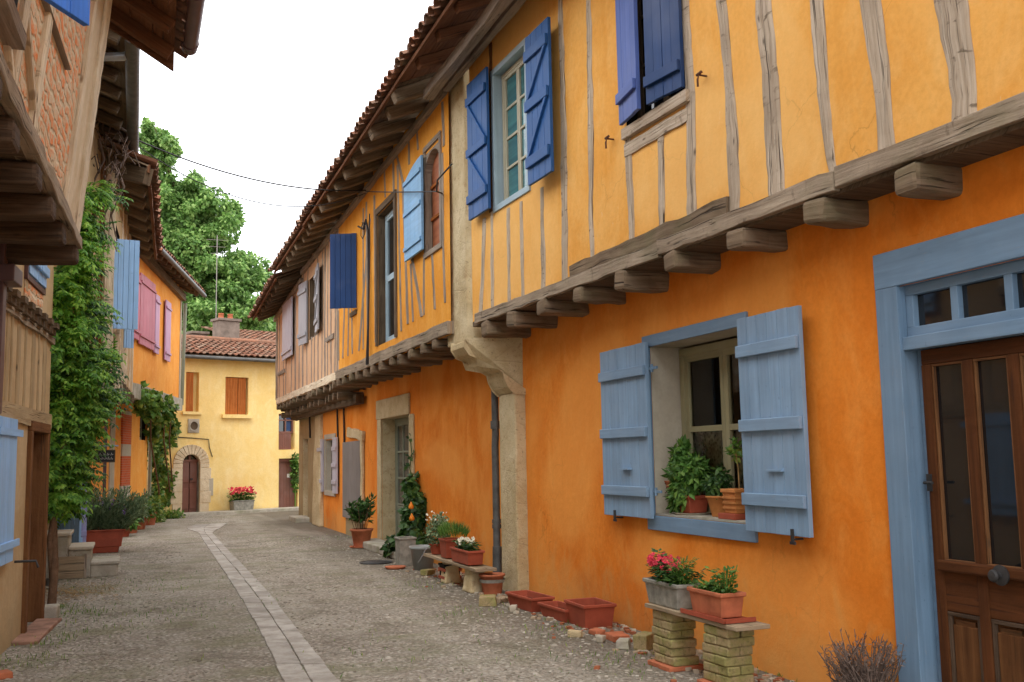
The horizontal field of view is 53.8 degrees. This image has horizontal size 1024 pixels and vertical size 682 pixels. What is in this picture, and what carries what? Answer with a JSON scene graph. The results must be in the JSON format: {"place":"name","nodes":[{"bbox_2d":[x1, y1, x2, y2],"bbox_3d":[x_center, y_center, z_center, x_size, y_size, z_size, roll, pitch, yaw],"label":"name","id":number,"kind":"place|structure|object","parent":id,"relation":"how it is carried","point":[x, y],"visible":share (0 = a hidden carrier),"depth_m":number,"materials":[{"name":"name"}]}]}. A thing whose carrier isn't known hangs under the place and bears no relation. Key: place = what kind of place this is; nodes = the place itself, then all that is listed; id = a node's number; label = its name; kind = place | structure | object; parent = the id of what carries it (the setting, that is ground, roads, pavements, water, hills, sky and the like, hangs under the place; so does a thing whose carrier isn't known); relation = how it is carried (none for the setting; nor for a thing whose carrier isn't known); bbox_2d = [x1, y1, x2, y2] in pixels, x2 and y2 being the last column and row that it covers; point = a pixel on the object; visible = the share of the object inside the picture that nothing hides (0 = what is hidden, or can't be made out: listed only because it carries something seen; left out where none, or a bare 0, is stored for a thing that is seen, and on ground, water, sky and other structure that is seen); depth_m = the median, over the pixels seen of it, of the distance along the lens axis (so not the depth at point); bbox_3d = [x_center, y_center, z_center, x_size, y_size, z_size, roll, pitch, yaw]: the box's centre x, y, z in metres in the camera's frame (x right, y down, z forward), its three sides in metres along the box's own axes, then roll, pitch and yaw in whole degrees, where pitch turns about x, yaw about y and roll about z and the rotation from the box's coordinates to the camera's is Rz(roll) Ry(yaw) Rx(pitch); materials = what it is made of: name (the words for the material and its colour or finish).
{"place":"outdoors","nodes":[
{"label":"outdoors","id":0,"kind":"place"},
{"bbox_2d":[45,580,154,602],"bbox_3d":[-5.505,3.141,12.699,1.954,0.108,3.048,1,-7,-20],"label":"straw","id":1,"kind":"object","parent":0,"point":[73,596],"visible":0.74,"depth_m":12.66,"materials":[{"name":"plant"}]},
{"bbox_2d":[201,326,275,340],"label":"tiled house","id":2,"kind":"structure","parent":0,"point":[256,334],"depth_m":44.18,"materials":[{"name":"tile"}]},
{"bbox_2d":[207,235,227,315],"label":"antenna mast","id":3,"kind":"object","parent":2,"relation":"on","point":[216,271],"visible":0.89,"depth_m":42.94,"materials":[{"name":"grey metal"}]},
{"bbox_2d":[187,523,340,681],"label":"path","id":4,"kind":"structure","parent":0,"point":[287,660],"depth_m":9.92,"materials":[{"name":"grey stone"}]},
{"bbox_2d":[139,0,432,297],"label":"sky","id":5,"kind":"structure","parent":0,"point":[273,91],"materials":[{"name":"white"}]},
{"bbox_2d":[0,510,789,681],"bbox_3d":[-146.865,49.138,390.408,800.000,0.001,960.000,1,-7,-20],"label":"ground","id":6,"kind":"structure","parent":0,"point":[246,655],"depth_m":9.90,"materials":[{"name":"grey gravel"}]},
{"bbox_2d":[0,669,12,679],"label":"tile fragment","id":7,"kind":"object","parent":6,"relation":"on","point":[5,673],"visible":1,"depth_m":7.65,"materials":[{"name":"ceramic"}]},
{"bbox_2d":[0,244,61,654],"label":"ochre house","id":8,"kind":"structure","parent":6,"relation":"on","point":[29,327],"depth_m":9.49,"materials":[{"name":"paint"}]},
{"bbox_2d":[24,265,45,294],"bbox_3d":[-4.693,-0.860,9.941,0.052,0.670,1.009,1,-7,-16],"label":"window frame","id":9,"kind":"structure","parent":8,"relation":"in","point":[35,284],"depth_m":9.71,"materials":[{"name":"brown wood"}]},
{"bbox_2d":[58,552,86,578],"bbox_3d":[-6.318,3.199,14.492,0.536,0.382,0.513,1,-7,-20],"label":"wooden planter","id":10,"kind":"object","parent":6,"relation":"on","point":[65,565],"visible":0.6,"depth_m":14.31,"materials":[{"name":"brown wood"}]},
{"bbox_2d":[46,529,119,577],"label":"stone steps","id":11,"kind":"structure","parent":6,"relation":"on","point":[101,566],"depth_m":14.45,"materials":[{"name":"grey stone"}]},
{"bbox_2d":[47,121,139,603],"bbox_3d":[-5.244,-0.106,12.252,1.286,6.403,2.843,1,-7,-20],"label":"wisteria","id":12,"kind":"object","parent":6,"relation":"on","point":[82,402],"visible":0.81,"depth_m":11.52,"materials":[{"name":"green plant"}]},
{"bbox_2d":[0,0,204,264],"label":"jettied house","id":13,"kind":"structure","parent":6,"relation":"on","point":[52,53],"depth_m":6.93,"materials":[{"name":"brown timber"},{"name":"brick"},{"name":"tile"}]},
{"bbox_2d":[102,420,107,495],"bbox_3d":[-7.806,2.466,19.346,0.060,3.000,0.060,1,-7,-20],"label":"timber post","id":14,"kind":"object","parent":6,"relation":"on","point":[105,463],"visible":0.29,"depth_m":19.32,"materials":[{"name":"brown wood"}]},
{"bbox_2d":[47,29,163,542],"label":"jettied house","id":15,"kind":"structure","parent":6,"relation":"on","point":[138,228],"depth_m":13.34,"materials":[{"name":"paint"}]},
{"bbox_2d":[93,445,117,462],"bbox_3d":[-6.664,1.769,15.770,0.955,0.268,0.034,1,-7,-20],"label":"hanging sign","id":16,"kind":"object","parent":15,"relation":"attached to","point":[111,455],"visible":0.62,"depth_m":15.87,"materials":[{"name":"metal"}]},
{"bbox_2d":[139,147,365,206],"bbox_3d":[-3.868,-2.426,15.723,0.015,0.601,4.312,-6,-8,38],"label":"overhead cable","id":17,"kind":"object","parent":15,"relation":"attached to","point":[243,198],"visible":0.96,"depth_m":15.39,"materials":[{"name":"black rubber"}]},
{"bbox_2d":[86,485,153,552],"bbox_3d":[-7.555,3.252,18.509,1.861,1.239,0.877,1,-7,-20],"label":"potted plant","id":18,"kind":"object","parent":6,"relation":"on","point":[107,525],"visible":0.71,"depth_m":18.45,"materials":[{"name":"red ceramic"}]},
{"bbox_2d":[123,518,141,536],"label":"potted plant","id":19,"kind":"object","parent":6,"relation":"on","point":[134,526],"visible":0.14,"depth_m":22.37,"materials":[{"name":"green plant"}]},
{"bbox_2d":[123,495,149,532],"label":"potted plant","id":20,"kind":"object","parent":6,"relation":"on","point":[142,519],"visible":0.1,"depth_m":23.56,"materials":[{"name":"green plant"}]},
{"bbox_2d":[130,496,156,529],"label":"potted plant","id":21,"kind":"object","parent":6,"relation":"on","point":[142,525],"visible":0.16,"depth_m":24.84,"materials":[{"name":"green plant"}]},
{"bbox_2d":[88,244,206,501],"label":"plastered house","id":22,"kind":"structure","parent":6,"relation":"on","point":[166,280],"depth_m":26.02,"materials":[{"name":"paint"}]},
{"bbox_2d":[114,435,120,501],"bbox_3d":[-9.765,3.470,24.931,0.020,2.255,0.610,0,-7,-9],"label":"door","id":23,"kind":"structure","parent":22,"relation":"in","point":[117,448],"depth_m":24.98,"materials":[{"name":"paint"}]},
{"bbox_2d":[140,416,141,439],"bbox_3d":[-10.360,2.384,27.968,0.052,0.725,0.762,0,-7,-9],"label":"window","id":24,"kind":"structure","parent":22,"relation":"in","point":[140,416],"depth_m":28.28,"materials":[{"name":"black glass"}]},
{"bbox_2d":[131,380,181,513],"bbox_3d":[-9.683,3.242,27.745,1.144,3.665,9.467,1,-7,-16],"label":"climbing vine","id":25,"kind":"object","parent":22,"relation":"attached to","point":[158,415],"visible":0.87,"depth_m":28.50,"materials":[{"name":"green plant"}]},
{"bbox_2d":[143,495,164,524],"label":"potted plant","id":26,"kind":"object","parent":6,"relation":"on","point":[157,506],"visible":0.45,"depth_m":26.44,"materials":[{"name":"green plant"}]},
{"bbox_2d":[155,513,165,522],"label":"weed clump","id":27,"kind":"object","parent":6,"relation":"on","point":[158,518],"visible":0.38,"depth_m":27.50,"materials":[{"name":"green plant"}]},
{"bbox_2d":[162,508,185,518],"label":"weed clump","id":28,"kind":"object","parent":6,"relation":"on","point":[177,513],"visible":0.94,"depth_m":29.22,"materials":[{"name":"green plant"}]},
{"bbox_2d":[139,116,273,335],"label":"tree","id":29,"kind":"object","parent":6,"relation":"on","point":[194,216],"visible":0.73,"depth_m":54.29,"materials":[{"name":"green plant"}]},
{"bbox_2d":[146,313,298,516],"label":"yellow house","id":30,"kind":"structure","parent":6,"relation":"on","point":[236,429],"depth_m":32.15,"materials":[{"name":"paint"}]},
{"bbox_2d":[182,454,197,511],"bbox_3d":[-9.930,4.410,31.049,0.562,1.836,0.130,5,-9,-41],"label":"door","id":31,"kind":"structure","parent":30,"relation":"in","point":[189,480],"depth_m":31.05,"materials":[{"name":"brown wood"}]},
{"bbox_2d":[279,414,292,432],"bbox_3d":[-7.524,2.732,33.448,0.593,0.629,0.072,5,-9,-41],"label":"window","id":32,"kind":"structure","parent":30,"relation":"in","point":[285,424],"depth_m":33.44,"materials":[{"name":"blue glass"}]},
{"bbox_2d":[279,458,294,506],"bbox_3d":[-7.427,4.716,33.255,0.699,1.684,0.100,5,-9,-41],"label":"door","id":33,"kind":"structure","parent":30,"relation":"in","point":[286,496],"depth_m":33.24,"materials":[{"name":"brown wood"}]},
{"bbox_2d":[226,486,256,510],"bbox_3d":[-8.477,4.932,31.721,1.059,0.742,0.457,5,-9,-40],"label":"flower trough","id":34,"kind":"object","parent":6,"relation":"on","point":[244,502],"visible":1,"depth_m":31.62,"materials":[{"name":"grey stone"}]},
{"bbox_2d":[269,320,275,331],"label":"tree","id":35,"kind":"object","parent":6,"relation":"on","point":[274,327],"visible":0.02,"depth_m":61.16,"materials":[{"name":"green plant"}]},
{"bbox_2d":[289,452,298,506],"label":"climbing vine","id":36,"kind":"object","parent":6,"relation":"on","point":[295,466],"visible":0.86,"depth_m":33.22,"materials":[{"name":"green plant"}]},
{"bbox_2d":[247,220,368,535],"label":"timber framed house","id":37,"kind":"structure","parent":6,"relation":"on","point":[293,298],"depth_m":23.41,"materials":[{"name":"paint"}]},
{"bbox_2d":[331,441,331,489],"bbox_3d":[-4.138,2.938,23.815,0.052,1.185,1.111,1,-7,-20],"label":"window","id":38,"kind":"structure","parent":37,"relation":"in","point":[331,441],"depth_m":24.29,"materials":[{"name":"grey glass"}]},
{"bbox_2d":[343,492,376,547],"bbox_3d":[-2.772,3.274,18.509,0.610,1.013,0.535,1,-7,-20],"label":"potted plant","id":39,"kind":"object","parent":6,"relation":"on","point":[360,513],"visible":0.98,"depth_m":18.41,"materials":[{"name":"green plant"}]},
{"bbox_2d":[359,560,392,564],"bbox_3d":[-2.112,3.432,15.666,0.520,0.022,0.517,1,-7,-20],"label":"manhole cover","id":40,"kind":"object","parent":6,"relation":"on","point":[370,562],"visible":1,"depth_m":15.62,"materials":[{"name":"metal"}]},
{"bbox_2d":[384,565,405,569],"bbox_3d":[-1.711,3.321,14.807,0.320,0.035,0.320,1,-7,-20],"label":"saucer","id":41,"kind":"object","parent":6,"relation":"on","point":[393,567],"visible":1,"depth_m":14.73,"materials":[{"name":"ceramic"}]},
{"bbox_2d":[295,72,501,572],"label":"timber framed house","id":42,"kind":"structure","parent":6,"relation":"on","point":[390,287],"depth_m":15.41,"materials":[{"name":"paint"}]},
{"bbox_2d":[139,140,365,190],"bbox_3d":[-3.872,-2.623,15.745,0.022,0.314,4.311,-6,-8,38],"label":"overhead cable","id":43,"kind":"object","parent":42,"relation":"attached to","point":[244,176],"visible":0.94,"depth_m":15.39,"materials":[{"name":"black rubber"}]},
{"bbox_2d":[385,209,395,341],"bbox_3d":[-1.886,-1.081,16.319,0.052,2.168,1.181,1,-7,-20],"label":"glazed door","id":44,"kind":"structure","parent":42,"relation":"in","point":[389,236],"depth_m":16.68,"materials":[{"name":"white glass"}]},
{"bbox_2d":[365,191,435,192],"bbox_3d":[-1.750,-2.260,15.245,0.017,1.186,4.537,1,-7,-20],"label":"overhead cable","id":45,"kind":"object","parent":42,"relation":"attached to","point":[400,191],"visible":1,"depth_m":14.93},
{"bbox_2d":[395,417,408,535],"bbox_3d":[-1.807,2.445,17.944,0.052,2.174,2.046,1,-7,-20],"label":"door","id":46,"kind":"structure","parent":42,"relation":"in","point":[401,425],"depth_m":18.63,"materials":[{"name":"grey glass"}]},
{"bbox_2d":[423,130,441,258],"bbox_3d":[-1.050,-1.977,13.799,0.107,1.586,0.852,1,-7,-20],"label":"window frame","id":47,"kind":"structure","parent":42,"relation":"in","point":[427,181],"depth_m":14.07,"materials":[{"name":"wood"}]},
{"bbox_2d":[0,536,796,681],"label":"grass tufts","id":48,"kind":"object","parent":6,"relation":"on","point":[86,609],"visible":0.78,"depth_m":9.40,"materials":[{"name":"green plant"}]},
{"bbox_2d":[380,433,427,565],"bbox_3d":[-1.652,2.478,16.070,0.722,2.142,1.636,1,-7,-20],"label":"potted plant","id":49,"kind":"object","parent":6,"relation":"on","point":[413,510],"visible":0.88,"depth_m":15.91,"materials":[{"name":"plant"}]},
{"bbox_2d":[409,544,433,570],"bbox_3d":[-1.286,3.138,14.618,0.407,0.340,0.424,1,-7,-20],"label":"bucket","id":50,"kind":"object","parent":6,"relation":"on","point":[420,561],"visible":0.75,"depth_m":14.49,"materials":[{"name":"grey plastic"}]},
{"bbox_2d":[420,569,434,575],"bbox_3d":[-1.159,3.190,13.941,0.127,0.078,0.211,-5,-7,28],"label":"stone","id":51,"kind":"object","parent":6,"relation":"on","point":[424,572],"visible":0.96,"depth_m":13.87,"materials":[{"name":"beige stone"}]},
{"bbox_2d":[438,563,461,580],"bbox_3d":[-0.806,3.005,13.094,0.238,0.240,0.278,1,-7,-20],"label":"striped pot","id":52,"kind":"object","parent":6,"relation":"on","point":[441,567],"visible":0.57,"depth_m":13.01,"materials":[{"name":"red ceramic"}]},
{"bbox_2d":[423,553,496,593],"bbox_3d":[-0.689,2.923,12.746,0.266,0.319,2.150,1,-7,-21],"label":"stone bench","id":53,"kind":"object","parent":6,"relation":"on","point":[472,584],"visible":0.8,"depth_m":12.15,"materials":[{"name":"brown stone"}]},
{"bbox_2d":[424,510,450,553],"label":"potted plant","id":54,"kind":"object","parent":53,"relation":"on","point":[433,543],"visible":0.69,"depth_m":13.49,"materials":[{"name":"green plant"}]},
{"bbox_2d":[436,519,470,557],"bbox_3d":[-0.762,2.530,12.971,0.467,0.504,0.844,1,-7,-20],"label":"potted plant","id":55,"kind":"object","parent":53,"relation":"on","point":[444,529],"visible":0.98,"depth_m":12.89,"materials":[{"name":"green plant"}]},
{"bbox_2d":[450,536,484,564],"bbox_3d":[-0.554,2.543,12.332,0.268,0.325,0.738,1,-7,-20],"label":"flower trough","id":56,"kind":"object","parent":53,"relation":"on","point":[462,552],"visible":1,"depth_m":12.15,"materials":[{"name":"red ceramic"}]},
{"bbox_2d":[479,594,496,606],"bbox_3d":[-0.267,2.827,11.014,0.198,0.099,0.296,-1,-7,-3],"label":"block","id":57,"kind":"object","parent":6,"relation":"on","point":[487,600],"depth_m":10.88,"materials":[{"name":"beige stone"}]},
{"bbox_2d":[479,572,504,594],"bbox_3d":[-0.233,2.856,11.870,0.313,0.235,0.310,1,-7,-20],"label":"flower pot","id":58,"kind":"object","parent":6,"relation":"on","point":[491,582],"visible":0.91,"depth_m":11.77,"materials":[{"name":"ceramic"}]},
{"bbox_2d":[496,596,508,602],"bbox_3d":[-0.117,2.872,11.218,0.157,0.050,0.252,-6,-8,39],"label":"tile fragment","id":59,"kind":"object","parent":6,"relation":"on","point":[501,599],"visible":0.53,"depth_m":11.14,"materials":[{"name":"stone"}]},
{"bbox_2d":[509,604,517,611],"bbox_3d":[0.015,2.779,10.496,0.079,0.066,0.125,-2,-7,6],"label":"stone","id":60,"kind":"object","parent":6,"relation":"on","point":[512,608],"visible":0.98,"depth_m":10.45,"materials":[{"name":"grey stone"}]},
{"bbox_2d":[505,590,554,611],"bbox_3d":[0.188,2.755,10.685,0.278,0.150,0.646,2,-7,-25],"label":"planter","id":61,"kind":"object","parent":6,"relation":"on","point":[526,600],"visible":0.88,"depth_m":10.61,"materials":[{"name":"red ceramic"}]},
{"bbox_2d":[537,600,568,622],"bbox_3d":[0.491,2.680,9.993,0.238,0.130,0.623,2,-7,-24],"label":"planter","id":62,"kind":"object","parent":6,"relation":"on","point":[557,610],"visible":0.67,"depth_m":10.01,"materials":[{"name":"red ceramic"}]},
{"bbox_2d":[567,629,582,637],"bbox_3d":[0.560,2.595,8.955,0.137,0.061,0.077,-3,-7,20],"label":"stone","id":63,"kind":"object","parent":6,"relation":"on","point":[575,633],"visible":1,"depth_m":8.92,"materials":[{"name":"beige stone"}]},
{"bbox_2d":[564,597,616,628],"bbox_3d":[0.741,2.582,9.572,0.350,0.220,0.502,1,-7,-20],"label":"planter","id":64,"kind":"object","parent":6,"relation":"on","point":[590,612],"visible":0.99,"depth_m":9.40,"materials":[{"name":"red ceramic"}]},
{"bbox_2d":[588,628,605,635],"bbox_3d":[0.761,2.608,9.054,0.103,0.049,0.163,1,-7,-20],"label":"brick","id":65,"kind":"object","parent":6,"relation":"on","point":[593,631],"visible":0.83,"depth_m":9.00,"materials":[{"name":"brick"}]},
{"bbox_2d":[405,568,793,681],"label":"rubble","id":66,"kind":"object","parent":6,"relation":"on","point":[764,678],"visible":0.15,"depth_m":9.04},
{"bbox_2d":[596,635,605,642],"bbox_3d":[0.766,2.562,8.690,0.066,0.058,0.099,-4,-7,25],"label":"stone","id":67,"kind":"object","parent":6,"relation":"on","point":[600,638],"visible":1,"depth_m":8.65,"materials":[{"name":"grey stone"}]},
{"bbox_2d":[605,631,629,641],"bbox_3d":[0.914,2.570,8.775,0.160,0.055,0.254,1,-7,-16],"label":"brick","id":68,"kind":"object","parent":6,"relation":"on","point":[614,636],"visible":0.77,"depth_m":8.72,"materials":[{"name":"brick"}]},
{"bbox_2d":[616,638,630,649],"bbox_3d":[0.929,2.521,8.409,0.113,0.070,0.178,-3,-7,13],"label":"stone","id":69,"kind":"object","parent":6,"relation":"on","point":[623,643],"visible":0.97,"depth_m":8.34,"materials":[{"name":"grey stone"}]},
{"bbox_2d":[633,631,654,650],"bbox_3d":[1.099,2.483,8.354,0.133,0.126,0.214,-5,-8,34],"label":"block","id":70,"kind":"object","parent":6,"relation":"on","point":[642,640],"depth_m":8.29,"materials":[{"name":"beige stone"}]},
{"bbox_2d":[648,609,703,671],"bbox_3d":[1.232,2.254,7.646,0.300,0.415,0.340,1,-7,-20],"label":"block stack","id":71,"kind":"object","parent":6,"relation":"on","point":[674,644],"visible":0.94,"depth_m":7.53,"materials":[{"name":"brick"}]},
{"bbox_2d":[645,603,769,631],"bbox_3d":[1.380,1.981,7.298,0.290,0.033,1.256,1,-7,-20],"label":"bench plank","id":72,"kind":"object","parent":71,"relation":"on","point":[744,626],"visible":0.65,"depth_m":6.88,"materials":[{"name":"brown wood"}]},
{"bbox_2d":[642,548,706,609],"bbox_3d":[1.220,1.802,7.683,0.352,0.414,0.648,1,-7,-20],"label":"flower trough","id":73,"kind":"object","parent":72,"relation":"on","point":[667,584],"visible":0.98,"depth_m":7.58,"materials":[{"name":"stone"}]},
{"bbox_2d":[680,565,755,623],"bbox_3d":[1.440,1.755,7.113,0.256,0.369,0.586,1,-7,-20],"label":"flower trough","id":74,"kind":"object","parent":72,"relation":"on","point":[716,601],"visible":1,"depth_m":6.99,"materials":[{"name":"orange ceramic"}]},
{"bbox_2d":[383,0,1023,681],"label":"timber framed house","id":75,"kind":"structure","parent":6,"relation":"on","point":[783,240],"depth_m":7.22,"materials":[{"name":"paint"}]},
{"bbox_2d":[501,56,526,199],"bbox_3d":[0.093,-2.387,11.407,0.059,1.597,0.928,2,-7,-22],"label":"window","id":76,"kind":"structure","parent":75,"relation":"in","point":[513,87],"depth_m":11.58,"materials":[{"name":"white glass"}]},
{"bbox_2d":[637,0,684,118],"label":"window","id":77,"kind":"structure","parent":75,"relation":"in","point":[645,108],"depth_m":8.85,"materials":[{"name":"blue glass"}]},
{"bbox_2d":[674,512,710,514],"bbox_3d":[1.561,1.481,8.683,0.340,0.015,0.336,1,-7,-20],"label":"saucer","id":78,"kind":"object","parent":75,"relation":"on","point":[707,513],"visible":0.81,"depth_m":8.54,"materials":[{"name":"grey ceramic"}]},
{"bbox_2d":[661,434,712,513],"bbox_3d":[1.526,1.166,8.723,0.415,0.738,0.534,1,-7,-20],"label":"potted plant","id":79,"kind":"object","parent":78,"relation":"on","point":[687,469],"visible":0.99,"depth_m":8.62,"materials":[{"name":"green plant"}]},
{"bbox_2d":[679,338,743,512],"bbox_3d":[1.823,0.725,8.484,0.082,1.460,1.430,1,-7,-20],"label":"window","id":80,"kind":"structure","parent":75,"relation":"in","point":[723,349],"depth_m":8.69,"materials":[{"name":"beige wood"}]},
{"bbox_2d":[700,464,734,516],"bbox_3d":[1.686,1.226,8.332,0.266,0.437,0.354,1,-7,-20],"label":"potted plant","id":81,"kind":"object","parent":75,"relation":"on","point":[721,477],"visible":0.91,"depth_m":8.25,"materials":[{"name":"green plant"}]},
{"bbox_2d":[718,436,744,519],"bbox_3d":[1.768,1.077,7.982,0.200,0.652,0.244,1,-7,-20],"label":"potted plant","id":82,"kind":"object","parent":75,"relation":"on","point":[733,507],"visible":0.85,"depth_m":7.92,"materials":[{"name":"green plant"}]},
{"bbox_2d":[921,336,1023,681],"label":"door","id":83,"kind":"structure","parent":75,"relation":"in","point":[973,393],"depth_m":5.64,"materials":[{"name":"brown wood"}]},
{"bbox_2d":[697,624,754,681],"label":"block stack","id":84,"kind":"object","parent":6,"relation":"on","point":[727,656],"visible":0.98,"depth_m":6.86,"materials":[{"name":"brick"}]},
{"bbox_2d":[817,628,905,681],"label":"dry bush","id":85,"kind":"object","parent":6,"relation":"on","point":[854,670],"visible":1,"depth_m":6.03,"materials":[{"name":"brown plant"}]}
]}

